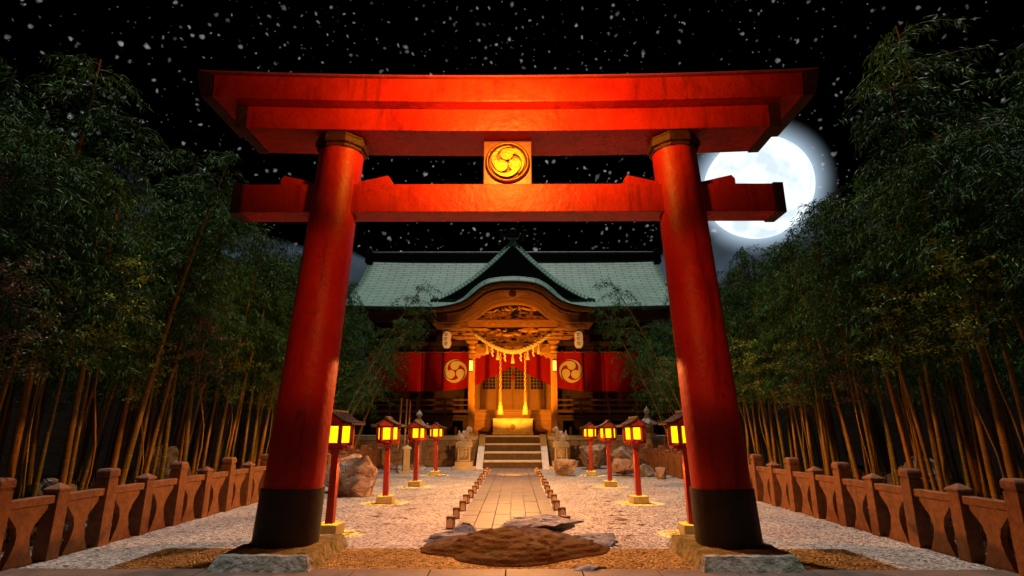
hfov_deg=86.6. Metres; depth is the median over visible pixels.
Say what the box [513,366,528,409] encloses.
door
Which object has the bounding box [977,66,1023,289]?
bamboo
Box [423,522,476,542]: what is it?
rock
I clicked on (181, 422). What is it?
bamboo
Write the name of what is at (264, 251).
bamboo
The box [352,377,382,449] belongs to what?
leafy sapling
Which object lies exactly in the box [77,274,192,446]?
bamboo
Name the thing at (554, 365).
wall lamp
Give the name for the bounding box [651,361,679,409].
leafy sapling
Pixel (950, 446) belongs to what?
bamboo
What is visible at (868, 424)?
bamboo
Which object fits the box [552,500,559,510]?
candle lantern
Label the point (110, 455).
bamboo
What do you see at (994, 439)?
bamboo
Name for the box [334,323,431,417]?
bamboo
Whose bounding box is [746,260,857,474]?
bamboo
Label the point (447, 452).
stone platform
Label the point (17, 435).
bamboo
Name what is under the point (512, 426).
offering box
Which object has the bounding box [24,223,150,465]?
bamboo
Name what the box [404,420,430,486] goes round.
post lantern
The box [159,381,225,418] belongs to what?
bamboo
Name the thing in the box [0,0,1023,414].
sky
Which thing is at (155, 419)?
bamboo
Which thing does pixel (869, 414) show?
bamboo
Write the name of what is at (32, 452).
bamboo
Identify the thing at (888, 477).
boulder
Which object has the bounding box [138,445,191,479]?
boulder
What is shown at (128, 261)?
bamboo
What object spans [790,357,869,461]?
bamboo
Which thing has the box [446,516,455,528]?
candle lantern
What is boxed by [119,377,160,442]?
bamboo
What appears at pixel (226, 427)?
bamboo
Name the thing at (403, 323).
bamboo
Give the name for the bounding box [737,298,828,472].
bamboo
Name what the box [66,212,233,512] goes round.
bamboo
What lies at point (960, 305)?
leafy sapling
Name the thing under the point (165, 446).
bamboo
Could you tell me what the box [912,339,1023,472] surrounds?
bamboo
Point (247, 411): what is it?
bamboo
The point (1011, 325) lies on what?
bamboo
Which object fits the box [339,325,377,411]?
bamboo
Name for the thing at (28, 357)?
bamboo
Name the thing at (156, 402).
bamboo
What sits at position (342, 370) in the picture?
leafy sapling
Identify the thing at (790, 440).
bamboo
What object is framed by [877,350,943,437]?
bamboo
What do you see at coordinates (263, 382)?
bamboo
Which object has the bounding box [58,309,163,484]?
bamboo
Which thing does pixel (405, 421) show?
pole
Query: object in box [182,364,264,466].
bamboo
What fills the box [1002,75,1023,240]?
bamboo
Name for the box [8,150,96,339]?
bamboo
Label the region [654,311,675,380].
bamboo
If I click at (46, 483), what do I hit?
boulder
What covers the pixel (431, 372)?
plain curtain
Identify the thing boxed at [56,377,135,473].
bamboo
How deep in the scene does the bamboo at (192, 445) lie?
23.98 m
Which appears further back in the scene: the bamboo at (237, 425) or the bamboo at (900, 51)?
the bamboo at (237, 425)
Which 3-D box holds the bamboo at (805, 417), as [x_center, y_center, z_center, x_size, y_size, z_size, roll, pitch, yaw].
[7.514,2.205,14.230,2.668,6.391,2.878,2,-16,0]
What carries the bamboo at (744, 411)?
on the gravel ground at (809, 542)
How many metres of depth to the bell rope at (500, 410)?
27.27 m
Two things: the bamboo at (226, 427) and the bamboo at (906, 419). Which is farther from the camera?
the bamboo at (226, 427)
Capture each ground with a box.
[0,449,1019,575]
[0,466,1016,569]
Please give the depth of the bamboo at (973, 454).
14.14 m
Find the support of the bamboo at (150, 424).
on the ground at (50, 472)
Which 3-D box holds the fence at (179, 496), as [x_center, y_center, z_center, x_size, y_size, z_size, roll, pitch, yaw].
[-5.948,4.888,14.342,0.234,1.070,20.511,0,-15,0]
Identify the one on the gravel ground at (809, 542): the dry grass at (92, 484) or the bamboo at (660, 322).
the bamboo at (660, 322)
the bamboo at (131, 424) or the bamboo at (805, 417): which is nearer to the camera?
the bamboo at (805, 417)
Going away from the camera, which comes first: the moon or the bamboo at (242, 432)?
the bamboo at (242, 432)
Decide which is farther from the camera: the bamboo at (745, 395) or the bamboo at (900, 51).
the bamboo at (745, 395)
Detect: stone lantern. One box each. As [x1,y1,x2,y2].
[410,409,428,466]
[642,406,658,463]
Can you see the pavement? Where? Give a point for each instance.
(332, 572)
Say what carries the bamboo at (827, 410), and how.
on the ground at (50, 472)
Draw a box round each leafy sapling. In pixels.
[0,250,71,383]
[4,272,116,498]
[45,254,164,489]
[108,337,183,474]
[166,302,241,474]
[199,340,270,457]
[244,356,283,453]
[334,378,363,410]
[337,360,349,385]
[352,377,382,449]
[651,356,677,417]
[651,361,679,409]
[651,396,673,448]
[727,338,786,461]
[732,364,761,464]
[762,334,834,467]
[772,353,820,472]
[807,328,890,472]
[854,279,948,468]
[884,247,1023,552]
[907,221,1023,451]
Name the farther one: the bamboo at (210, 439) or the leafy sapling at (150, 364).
the bamboo at (210, 439)
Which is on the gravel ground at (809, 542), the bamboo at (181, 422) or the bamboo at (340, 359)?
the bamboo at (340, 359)
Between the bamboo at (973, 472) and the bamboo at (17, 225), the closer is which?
the bamboo at (17, 225)
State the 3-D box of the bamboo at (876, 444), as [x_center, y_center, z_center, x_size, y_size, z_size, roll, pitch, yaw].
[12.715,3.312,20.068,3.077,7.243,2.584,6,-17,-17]
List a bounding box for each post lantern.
[320,410,365,534]
[371,416,404,503]
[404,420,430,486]
[426,422,446,475]
[580,422,596,475]
[595,420,619,486]
[616,416,651,503]
[658,410,694,534]
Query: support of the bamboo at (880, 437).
on the ground at (50, 472)
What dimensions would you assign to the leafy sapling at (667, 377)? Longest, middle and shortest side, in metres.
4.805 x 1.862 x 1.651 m
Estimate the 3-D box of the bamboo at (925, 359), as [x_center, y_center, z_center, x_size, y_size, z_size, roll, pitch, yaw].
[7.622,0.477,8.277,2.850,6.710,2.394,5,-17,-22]
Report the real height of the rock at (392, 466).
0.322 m
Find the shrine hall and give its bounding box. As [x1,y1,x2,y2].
[346,225,675,434]
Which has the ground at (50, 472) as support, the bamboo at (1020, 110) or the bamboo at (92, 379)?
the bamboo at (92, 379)
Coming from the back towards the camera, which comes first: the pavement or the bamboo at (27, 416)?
the bamboo at (27, 416)
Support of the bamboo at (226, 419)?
on the ground at (50, 472)
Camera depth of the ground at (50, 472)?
24.29 m
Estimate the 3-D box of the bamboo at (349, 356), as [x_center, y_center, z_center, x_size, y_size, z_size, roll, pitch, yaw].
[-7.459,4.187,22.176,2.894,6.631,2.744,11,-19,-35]
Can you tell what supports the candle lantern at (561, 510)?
on the gravel ground at (809, 542)
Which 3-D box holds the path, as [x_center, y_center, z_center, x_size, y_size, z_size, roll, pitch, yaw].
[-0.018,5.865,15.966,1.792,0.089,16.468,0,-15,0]
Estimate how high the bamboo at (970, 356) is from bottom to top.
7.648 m
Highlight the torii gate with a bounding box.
[197,68,818,573]
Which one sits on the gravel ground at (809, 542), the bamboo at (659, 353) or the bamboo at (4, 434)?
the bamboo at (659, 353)
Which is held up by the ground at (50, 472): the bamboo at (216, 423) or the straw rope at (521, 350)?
the bamboo at (216, 423)
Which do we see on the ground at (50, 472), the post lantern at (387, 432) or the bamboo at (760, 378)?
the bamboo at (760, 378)
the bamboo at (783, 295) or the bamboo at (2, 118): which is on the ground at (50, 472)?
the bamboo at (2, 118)
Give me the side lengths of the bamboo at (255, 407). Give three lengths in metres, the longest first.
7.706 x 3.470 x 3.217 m
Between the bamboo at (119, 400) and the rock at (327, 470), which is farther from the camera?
the bamboo at (119, 400)
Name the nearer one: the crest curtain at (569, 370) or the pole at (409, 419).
the pole at (409, 419)
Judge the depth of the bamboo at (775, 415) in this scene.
24.11 m
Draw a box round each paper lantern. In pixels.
[442,329,451,348]
[574,329,582,348]
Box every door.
[481,375,496,409]
[497,366,512,409]
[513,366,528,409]
[529,375,544,409]
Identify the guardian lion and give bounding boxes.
[457,427,472,442]
[552,427,567,442]
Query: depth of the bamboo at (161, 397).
21.47 m
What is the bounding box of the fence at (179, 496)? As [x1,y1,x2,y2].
[0,444,382,570]
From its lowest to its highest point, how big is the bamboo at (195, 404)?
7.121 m
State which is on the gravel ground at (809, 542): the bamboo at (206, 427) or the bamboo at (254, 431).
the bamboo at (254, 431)
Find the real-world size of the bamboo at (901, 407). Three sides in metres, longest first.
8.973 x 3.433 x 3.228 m
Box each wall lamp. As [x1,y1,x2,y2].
[469,360,472,370]
[552,360,556,370]
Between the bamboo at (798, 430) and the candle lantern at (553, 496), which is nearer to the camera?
the candle lantern at (553, 496)
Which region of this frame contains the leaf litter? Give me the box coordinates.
[356,486,643,536]
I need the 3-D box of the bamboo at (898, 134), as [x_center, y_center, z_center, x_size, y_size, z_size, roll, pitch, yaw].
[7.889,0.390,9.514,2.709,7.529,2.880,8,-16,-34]
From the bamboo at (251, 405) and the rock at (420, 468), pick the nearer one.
the bamboo at (251, 405)
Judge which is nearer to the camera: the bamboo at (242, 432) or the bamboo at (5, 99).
the bamboo at (5, 99)
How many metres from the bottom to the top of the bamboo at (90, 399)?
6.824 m
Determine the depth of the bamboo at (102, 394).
18.24 m
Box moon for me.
[705,137,814,238]
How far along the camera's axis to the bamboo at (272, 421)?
27.33 m
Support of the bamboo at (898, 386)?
on the ground at (50, 472)
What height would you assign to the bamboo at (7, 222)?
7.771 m
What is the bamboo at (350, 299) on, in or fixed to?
on the gravel ground at (809, 542)
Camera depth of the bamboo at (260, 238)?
14.37 m
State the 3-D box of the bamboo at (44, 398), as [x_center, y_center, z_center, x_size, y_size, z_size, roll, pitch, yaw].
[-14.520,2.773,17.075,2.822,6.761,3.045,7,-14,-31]
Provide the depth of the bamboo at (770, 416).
17.33 m
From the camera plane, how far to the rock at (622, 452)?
24.18 m
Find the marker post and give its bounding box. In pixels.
[397,445,412,473]
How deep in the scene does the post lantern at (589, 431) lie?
20.43 m
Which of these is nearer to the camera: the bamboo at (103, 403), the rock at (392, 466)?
the bamboo at (103, 403)
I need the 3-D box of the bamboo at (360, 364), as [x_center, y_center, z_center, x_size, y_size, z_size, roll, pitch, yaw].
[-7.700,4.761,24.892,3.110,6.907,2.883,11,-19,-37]
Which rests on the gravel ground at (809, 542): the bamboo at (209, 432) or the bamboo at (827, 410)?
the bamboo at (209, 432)
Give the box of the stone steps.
[476,434,548,468]
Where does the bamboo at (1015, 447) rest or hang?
on the ground at (50, 472)
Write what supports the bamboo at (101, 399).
on the ground at (50, 472)
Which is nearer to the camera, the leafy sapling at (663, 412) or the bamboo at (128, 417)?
the bamboo at (128, 417)
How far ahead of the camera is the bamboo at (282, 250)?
20.59 m
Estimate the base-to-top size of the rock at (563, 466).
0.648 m
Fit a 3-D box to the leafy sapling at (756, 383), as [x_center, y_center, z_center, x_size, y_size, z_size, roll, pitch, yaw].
[6.567,3.309,14.400,1.609,4.154,1.542,14,-20,-42]
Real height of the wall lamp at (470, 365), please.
0.570 m
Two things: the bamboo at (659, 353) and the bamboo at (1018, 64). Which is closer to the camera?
the bamboo at (1018, 64)
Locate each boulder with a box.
[27,478,76,497]
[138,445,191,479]
[883,456,938,489]
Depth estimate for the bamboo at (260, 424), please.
22.33 m
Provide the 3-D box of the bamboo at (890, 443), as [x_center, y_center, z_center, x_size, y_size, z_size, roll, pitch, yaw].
[7.896,1.260,12.315,2.610,7.256,2.776,-1,-15,0]
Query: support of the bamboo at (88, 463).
on the ground at (50, 472)
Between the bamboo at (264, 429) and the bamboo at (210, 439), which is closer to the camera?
the bamboo at (264, 429)
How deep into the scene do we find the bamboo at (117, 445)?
13.63 m
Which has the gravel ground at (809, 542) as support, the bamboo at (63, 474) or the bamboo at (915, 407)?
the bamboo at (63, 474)
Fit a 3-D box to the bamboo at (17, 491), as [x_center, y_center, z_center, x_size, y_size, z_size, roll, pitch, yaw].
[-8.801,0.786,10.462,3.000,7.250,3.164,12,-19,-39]
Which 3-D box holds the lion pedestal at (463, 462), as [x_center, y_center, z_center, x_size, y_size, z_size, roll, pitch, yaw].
[-2.076,7.303,23.630,1.000,1.120,0.740,0,-15,0]
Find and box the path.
[457,468,563,532]
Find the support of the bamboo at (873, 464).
on the gravel ground at (809, 542)
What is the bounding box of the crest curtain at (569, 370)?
[442,352,583,390]
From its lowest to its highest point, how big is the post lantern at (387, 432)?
1.936 m
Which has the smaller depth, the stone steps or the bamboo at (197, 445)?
the bamboo at (197, 445)
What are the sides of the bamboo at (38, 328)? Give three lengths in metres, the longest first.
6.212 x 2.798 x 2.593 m
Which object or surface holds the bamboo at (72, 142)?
on the ground at (50, 472)
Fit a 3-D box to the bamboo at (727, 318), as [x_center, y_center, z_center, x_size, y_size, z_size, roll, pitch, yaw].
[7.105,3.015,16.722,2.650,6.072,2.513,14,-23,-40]
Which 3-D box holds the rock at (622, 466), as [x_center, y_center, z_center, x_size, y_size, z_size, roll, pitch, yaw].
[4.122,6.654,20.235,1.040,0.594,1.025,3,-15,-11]
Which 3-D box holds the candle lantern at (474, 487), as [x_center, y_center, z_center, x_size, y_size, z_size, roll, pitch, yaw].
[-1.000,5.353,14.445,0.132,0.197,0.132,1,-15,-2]
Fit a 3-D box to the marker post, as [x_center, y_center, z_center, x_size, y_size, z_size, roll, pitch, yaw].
[-4.188,6.764,21.509,0.600,1.080,0.480,5,-16,-19]
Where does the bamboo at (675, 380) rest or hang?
on the gravel ground at (809, 542)
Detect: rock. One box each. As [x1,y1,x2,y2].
[324,454,361,486]
[337,456,377,496]
[379,463,399,469]
[410,466,426,469]
[419,525,610,566]
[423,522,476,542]
[498,514,583,531]
[553,458,578,475]
[569,564,606,571]
[571,533,617,546]
[579,444,606,468]
[611,446,632,459]
[611,458,633,474]
[640,464,654,476]
[655,467,666,478]
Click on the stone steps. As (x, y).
(513, 451)
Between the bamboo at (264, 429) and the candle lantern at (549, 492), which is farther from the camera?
the bamboo at (264, 429)
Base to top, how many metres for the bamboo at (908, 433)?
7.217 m
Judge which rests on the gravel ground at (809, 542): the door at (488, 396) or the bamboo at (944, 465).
the bamboo at (944, 465)
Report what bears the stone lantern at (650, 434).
on the gravel ground at (809, 542)
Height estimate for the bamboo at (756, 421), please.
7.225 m
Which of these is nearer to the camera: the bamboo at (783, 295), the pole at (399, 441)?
the bamboo at (783, 295)
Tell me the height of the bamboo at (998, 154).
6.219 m
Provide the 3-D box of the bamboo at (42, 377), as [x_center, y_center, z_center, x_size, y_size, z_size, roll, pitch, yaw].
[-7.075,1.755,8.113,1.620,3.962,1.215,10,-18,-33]
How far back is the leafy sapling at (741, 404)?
16.43 m
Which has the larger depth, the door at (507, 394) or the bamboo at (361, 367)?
the door at (507, 394)
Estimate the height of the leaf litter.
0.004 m
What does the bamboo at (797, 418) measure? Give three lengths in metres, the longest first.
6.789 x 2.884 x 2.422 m
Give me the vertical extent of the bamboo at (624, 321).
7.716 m
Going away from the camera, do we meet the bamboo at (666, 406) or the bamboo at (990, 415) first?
the bamboo at (990, 415)
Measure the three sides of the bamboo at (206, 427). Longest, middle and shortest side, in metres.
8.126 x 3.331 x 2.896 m
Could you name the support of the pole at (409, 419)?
on the gravel ground at (809, 542)
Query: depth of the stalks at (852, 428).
41.09 m
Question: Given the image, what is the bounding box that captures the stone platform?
[331,435,678,465]
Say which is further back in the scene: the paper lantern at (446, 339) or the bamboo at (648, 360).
the paper lantern at (446, 339)
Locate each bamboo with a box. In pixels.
[0,50,164,477]
[0,56,55,314]
[0,103,57,356]
[0,110,34,347]
[0,110,49,337]
[0,122,123,351]
[0,124,84,366]
[0,125,90,383]
[0,131,120,337]
[0,143,131,409]
[0,166,167,496]
[0,182,136,497]
[0,192,178,485]
[0,230,80,442]
[0,236,74,392]
[0,310,98,445]
[0,352,23,398]
[0,357,64,463]
[1,141,141,499]
[1,150,113,348]
[4,179,134,493]
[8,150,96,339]
[11,352,55,442]
[19,226,193,451]
[19,245,160,478]
[20,360,73,478]
[22,109,186,483]
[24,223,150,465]
[32,365,117,476]
[49,363,118,481]
[50,144,227,467]
[50,340,138,478]
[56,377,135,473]
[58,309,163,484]
[59,201,196,490]
[62,226,184,489]
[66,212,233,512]
[69,371,141,413]
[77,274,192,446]
[79,149,261,520]
[91,205,258,473]
[97,285,190,450]
[97,358,172,467]
[97,372,186,428]
[98,377,142,467]
[102,243,220,472]
[105,246,242,474]
[107,348,125,467]
[110,199,246,479]
[118,345,183,459]
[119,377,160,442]
[128,189,273,461]
[130,368,182,416]
[131,385,183,441]
[134,349,222,446]
[137,271,251,447]
[144,384,206,415]
[146,288,249,474]
[155,259,269,448]
[156,331,224,445]
[157,199,264,461]
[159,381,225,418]
[164,346,197,443]
[171,260,281,467]
[174,387,213,466]
[175,230,295,472]
[180,368,217,465]
[181,252,301,456]
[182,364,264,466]
[186,226,277,466]
[187,378,220,463]
[192,354,266,471]
[201,250,298,456]
[205,262,297,468]
[205,386,276,437]
[205,389,213,463]
[206,376,226,465]
[207,314,282,461]
[210,397,266,465]
[212,285,289,461]
[215,291,248,469]
[223,261,297,462]
[224,255,301,466]
[224,382,274,457]
[234,270,297,453]
[238,393,245,458]
[239,257,300,441]
[245,393,274,452]
[251,241,300,466]
[255,258,294,466]
[262,312,351,414]
[328,282,442,453]
[334,302,371,403]
[334,311,364,408]
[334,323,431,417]
[335,305,436,450]
[335,309,370,409]
[335,314,368,409]
[335,320,369,407]
[337,331,417,419]
[338,280,369,389]
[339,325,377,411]
[344,312,378,410]
[587,305,671,433]
[592,276,681,411]
[598,320,681,416]
[609,330,679,419]
[636,317,677,405]
[647,328,679,402]
[650,317,672,402]
[651,327,680,411]
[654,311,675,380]
[656,333,680,412]
[660,279,729,378]
[665,314,680,408]
[669,347,742,407]
[718,270,791,461]
[720,244,824,469]
[720,285,784,453]
[720,292,787,453]
[722,288,783,444]
[722,293,777,464]
[723,270,757,391]
[728,259,779,463]
[732,293,798,462]
[734,277,845,471]
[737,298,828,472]
[737,313,783,459]
[742,257,864,466]
[745,273,823,456]
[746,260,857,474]
[748,410,767,453]
[749,228,878,475]
[750,284,808,468]
[756,235,854,461]
[756,394,764,464]
[757,260,885,479]
[758,380,790,468]
[763,235,860,478]
[764,268,860,475]
[771,396,779,439]
[772,232,914,474]
[772,358,848,457]
[778,392,808,456]
[781,256,866,461]
[784,180,946,468]
[787,403,795,457]
[788,192,943,485]
[788,380,809,460]
[789,192,1002,490]
[789,222,908,475]
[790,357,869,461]
[795,393,846,468]
[803,287,887,474]
[810,398,823,467]
[819,208,977,489]
[822,245,938,488]
[822,278,940,484]
[823,149,1022,527]
[823,292,917,475]
[824,257,851,470]
[824,368,851,461]
[827,371,880,471]
[836,164,1016,491]
[836,380,866,461]
[837,12,1023,477]
[839,378,890,468]
[842,77,1022,538]
[847,346,949,402]
[860,274,934,455]
[863,425,871,467]
[865,114,1023,386]
[865,379,888,466]
[867,395,886,472]
[869,349,935,436]
[872,203,1023,495]
[875,118,1023,433]
[876,120,1023,373]
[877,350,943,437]
[879,366,945,456]
[884,118,1023,417]
[887,283,984,481]
[892,205,1022,496]
[895,261,1011,497]
[899,113,1023,371]
[900,264,999,485]
[904,361,953,478]
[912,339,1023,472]
[916,114,1023,373]
[920,253,1023,478]
[925,263,991,491]
[933,314,1023,468]
[937,349,1022,477]
[954,340,1023,398]
[970,335,1023,418]
[974,218,1022,378]
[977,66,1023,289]
[986,198,1023,401]
[987,173,1022,363]
[990,41,1023,235]
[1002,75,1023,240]
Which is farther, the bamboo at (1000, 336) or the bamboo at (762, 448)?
the bamboo at (762, 448)
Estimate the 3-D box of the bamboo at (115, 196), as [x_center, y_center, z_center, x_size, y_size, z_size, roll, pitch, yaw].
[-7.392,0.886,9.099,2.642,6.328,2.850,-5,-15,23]
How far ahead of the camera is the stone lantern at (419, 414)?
25.29 m
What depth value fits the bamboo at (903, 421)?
17.17 m
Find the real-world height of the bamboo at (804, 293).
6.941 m
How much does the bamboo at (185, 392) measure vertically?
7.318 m
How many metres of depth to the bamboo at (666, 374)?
23.72 m
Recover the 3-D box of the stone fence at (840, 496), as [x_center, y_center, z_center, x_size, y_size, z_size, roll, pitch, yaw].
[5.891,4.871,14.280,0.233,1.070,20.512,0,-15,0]
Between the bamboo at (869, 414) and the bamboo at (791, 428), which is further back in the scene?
the bamboo at (791, 428)
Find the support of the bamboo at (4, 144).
on the ground at (50, 472)
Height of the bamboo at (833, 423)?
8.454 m
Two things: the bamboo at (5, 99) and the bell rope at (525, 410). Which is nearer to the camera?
the bamboo at (5, 99)
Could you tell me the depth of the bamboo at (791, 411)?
15.03 m
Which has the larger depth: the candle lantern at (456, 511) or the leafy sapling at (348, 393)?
the leafy sapling at (348, 393)
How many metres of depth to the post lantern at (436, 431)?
20.48 m
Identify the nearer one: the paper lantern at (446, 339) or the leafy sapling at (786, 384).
the leafy sapling at (786, 384)
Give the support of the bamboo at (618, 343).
on the gravel ground at (809, 542)
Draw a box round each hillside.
[0,364,359,470]
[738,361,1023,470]
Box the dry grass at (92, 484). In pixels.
[3,459,1011,542]
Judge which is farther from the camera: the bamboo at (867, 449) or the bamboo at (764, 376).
the bamboo at (867, 449)
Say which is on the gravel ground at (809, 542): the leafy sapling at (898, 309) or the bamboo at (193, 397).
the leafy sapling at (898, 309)
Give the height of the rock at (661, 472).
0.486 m
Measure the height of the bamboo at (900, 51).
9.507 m
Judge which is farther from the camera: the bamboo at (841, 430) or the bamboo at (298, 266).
the bamboo at (841, 430)
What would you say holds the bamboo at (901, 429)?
on the gravel ground at (809, 542)
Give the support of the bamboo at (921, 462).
on the gravel ground at (809, 542)
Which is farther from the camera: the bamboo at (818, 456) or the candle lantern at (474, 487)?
the bamboo at (818, 456)
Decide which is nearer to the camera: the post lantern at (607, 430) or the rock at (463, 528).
the rock at (463, 528)
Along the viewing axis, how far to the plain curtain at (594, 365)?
30.80 m
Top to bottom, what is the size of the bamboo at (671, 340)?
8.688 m
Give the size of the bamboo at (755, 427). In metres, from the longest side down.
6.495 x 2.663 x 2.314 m
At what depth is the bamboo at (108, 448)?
23.38 m
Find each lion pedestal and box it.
[451,442,475,469]
[549,442,568,469]
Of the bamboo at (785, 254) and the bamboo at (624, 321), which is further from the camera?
the bamboo at (624, 321)
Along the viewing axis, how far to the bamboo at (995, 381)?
15.78 m
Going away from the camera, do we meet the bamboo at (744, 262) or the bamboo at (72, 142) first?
the bamboo at (72, 142)
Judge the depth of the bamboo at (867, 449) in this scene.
24.94 m
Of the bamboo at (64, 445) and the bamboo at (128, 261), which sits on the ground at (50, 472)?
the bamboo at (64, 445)
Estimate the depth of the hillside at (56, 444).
35.50 m
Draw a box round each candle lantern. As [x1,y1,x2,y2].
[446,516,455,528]
[453,507,459,518]
[459,500,465,510]
[463,494,469,503]
[468,489,473,497]
[472,485,476,493]
[547,489,552,498]
[551,494,556,503]
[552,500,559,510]
[558,507,565,516]
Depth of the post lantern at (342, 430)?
8.87 m
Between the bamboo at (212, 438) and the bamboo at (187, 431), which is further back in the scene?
the bamboo at (212, 438)
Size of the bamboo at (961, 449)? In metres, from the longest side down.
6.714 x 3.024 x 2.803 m
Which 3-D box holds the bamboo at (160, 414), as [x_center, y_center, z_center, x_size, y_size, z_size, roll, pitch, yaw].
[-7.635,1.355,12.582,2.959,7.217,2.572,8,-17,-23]
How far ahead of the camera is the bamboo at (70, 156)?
8.54 m
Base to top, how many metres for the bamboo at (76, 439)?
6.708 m
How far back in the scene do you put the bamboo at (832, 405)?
19.79 m
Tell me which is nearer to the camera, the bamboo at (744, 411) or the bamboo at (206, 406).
the bamboo at (744, 411)
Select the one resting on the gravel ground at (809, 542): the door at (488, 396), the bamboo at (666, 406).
the bamboo at (666, 406)
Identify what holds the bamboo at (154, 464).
on the ground at (50, 472)
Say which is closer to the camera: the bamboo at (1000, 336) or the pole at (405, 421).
the bamboo at (1000, 336)
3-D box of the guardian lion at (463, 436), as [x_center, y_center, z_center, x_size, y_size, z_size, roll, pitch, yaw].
[-2.057,6.433,23.860,0.669,0.679,0.320,0,-15,0]
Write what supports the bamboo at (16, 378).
on the ground at (50, 472)
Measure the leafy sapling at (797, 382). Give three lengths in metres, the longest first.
3.534 x 1.336 x 1.232 m
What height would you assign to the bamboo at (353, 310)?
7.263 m
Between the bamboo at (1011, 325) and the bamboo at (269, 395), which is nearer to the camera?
the bamboo at (1011, 325)
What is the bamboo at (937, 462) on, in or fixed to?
on the ground at (50, 472)
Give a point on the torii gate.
(345, 126)
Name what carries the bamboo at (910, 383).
on the ground at (50, 472)
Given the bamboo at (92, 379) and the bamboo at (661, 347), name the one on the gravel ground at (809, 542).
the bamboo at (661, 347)
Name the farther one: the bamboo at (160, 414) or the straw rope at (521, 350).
the straw rope at (521, 350)
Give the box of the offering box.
[492,419,532,434]
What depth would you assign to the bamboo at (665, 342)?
24.34 m
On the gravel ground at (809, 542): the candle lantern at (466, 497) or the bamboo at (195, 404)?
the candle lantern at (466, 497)
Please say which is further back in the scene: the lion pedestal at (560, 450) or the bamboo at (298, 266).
the lion pedestal at (560, 450)
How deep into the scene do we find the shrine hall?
30.74 m
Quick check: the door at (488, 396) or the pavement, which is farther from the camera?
the door at (488, 396)
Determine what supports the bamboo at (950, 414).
on the ground at (50, 472)
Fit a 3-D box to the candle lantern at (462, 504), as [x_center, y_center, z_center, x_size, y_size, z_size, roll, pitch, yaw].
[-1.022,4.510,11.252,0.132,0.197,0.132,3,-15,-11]
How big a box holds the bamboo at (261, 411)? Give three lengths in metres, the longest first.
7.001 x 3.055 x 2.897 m
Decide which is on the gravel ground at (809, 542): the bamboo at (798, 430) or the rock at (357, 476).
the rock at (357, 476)
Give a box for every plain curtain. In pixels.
[366,350,466,391]
[561,350,659,390]
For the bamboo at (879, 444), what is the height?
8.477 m
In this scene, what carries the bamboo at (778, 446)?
on the ground at (50, 472)
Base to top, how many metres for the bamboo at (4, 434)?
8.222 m
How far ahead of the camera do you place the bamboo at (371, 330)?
25.19 m
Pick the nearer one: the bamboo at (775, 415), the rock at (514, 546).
the rock at (514, 546)
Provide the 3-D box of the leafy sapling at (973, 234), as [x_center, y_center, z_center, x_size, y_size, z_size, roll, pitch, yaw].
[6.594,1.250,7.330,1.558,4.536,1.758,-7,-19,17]
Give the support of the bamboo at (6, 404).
on the ground at (50, 472)
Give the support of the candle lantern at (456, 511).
on the gravel ground at (809, 542)
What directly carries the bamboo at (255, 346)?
on the gravel ground at (809, 542)
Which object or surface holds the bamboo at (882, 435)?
on the ground at (50, 472)
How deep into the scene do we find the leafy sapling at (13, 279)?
7.07 m
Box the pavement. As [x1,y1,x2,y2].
[0,568,1020,575]
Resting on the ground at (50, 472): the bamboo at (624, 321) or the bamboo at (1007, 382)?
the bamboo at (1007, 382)
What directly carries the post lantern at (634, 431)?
on the gravel ground at (809, 542)
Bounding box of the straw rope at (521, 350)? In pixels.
[474,333,550,363]
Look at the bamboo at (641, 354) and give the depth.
22.53 m
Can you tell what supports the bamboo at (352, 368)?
on the gravel ground at (809, 542)
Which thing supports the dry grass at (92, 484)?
on the ground at (50, 472)
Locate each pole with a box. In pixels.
[396,398,402,471]
[404,399,407,445]
[407,401,410,444]
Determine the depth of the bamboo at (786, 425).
25.07 m
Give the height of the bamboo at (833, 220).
6.577 m
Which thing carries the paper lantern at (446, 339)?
hanging from the shrine hall
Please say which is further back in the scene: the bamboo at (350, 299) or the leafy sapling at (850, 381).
the bamboo at (350, 299)
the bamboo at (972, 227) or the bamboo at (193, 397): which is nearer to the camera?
the bamboo at (972, 227)
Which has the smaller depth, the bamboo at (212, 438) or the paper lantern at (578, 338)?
the bamboo at (212, 438)
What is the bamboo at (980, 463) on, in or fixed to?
on the ground at (50, 472)
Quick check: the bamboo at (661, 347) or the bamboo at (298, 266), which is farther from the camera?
the bamboo at (661, 347)
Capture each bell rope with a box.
[497,345,503,414]
[522,345,528,414]
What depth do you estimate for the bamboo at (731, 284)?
20.64 m
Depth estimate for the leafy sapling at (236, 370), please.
13.70 m
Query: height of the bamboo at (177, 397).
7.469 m
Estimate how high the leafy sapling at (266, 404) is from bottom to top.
3.773 m
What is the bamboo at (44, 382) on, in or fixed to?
on the ground at (50, 472)
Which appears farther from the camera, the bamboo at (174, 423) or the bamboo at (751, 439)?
the bamboo at (751, 439)
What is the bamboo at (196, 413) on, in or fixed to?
on the ground at (50, 472)
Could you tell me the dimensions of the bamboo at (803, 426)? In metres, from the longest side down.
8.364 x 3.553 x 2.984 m
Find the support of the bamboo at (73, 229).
on the ground at (50, 472)
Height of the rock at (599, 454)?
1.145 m
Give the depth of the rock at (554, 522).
8.27 m
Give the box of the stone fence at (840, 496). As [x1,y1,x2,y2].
[643,444,1023,575]
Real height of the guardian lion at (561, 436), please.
0.679 m
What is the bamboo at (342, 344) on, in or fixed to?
on the gravel ground at (809, 542)
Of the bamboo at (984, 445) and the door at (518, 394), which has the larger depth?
the door at (518, 394)
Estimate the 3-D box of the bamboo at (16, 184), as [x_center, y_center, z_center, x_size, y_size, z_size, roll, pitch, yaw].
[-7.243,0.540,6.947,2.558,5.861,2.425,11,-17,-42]
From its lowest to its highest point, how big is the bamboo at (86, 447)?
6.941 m

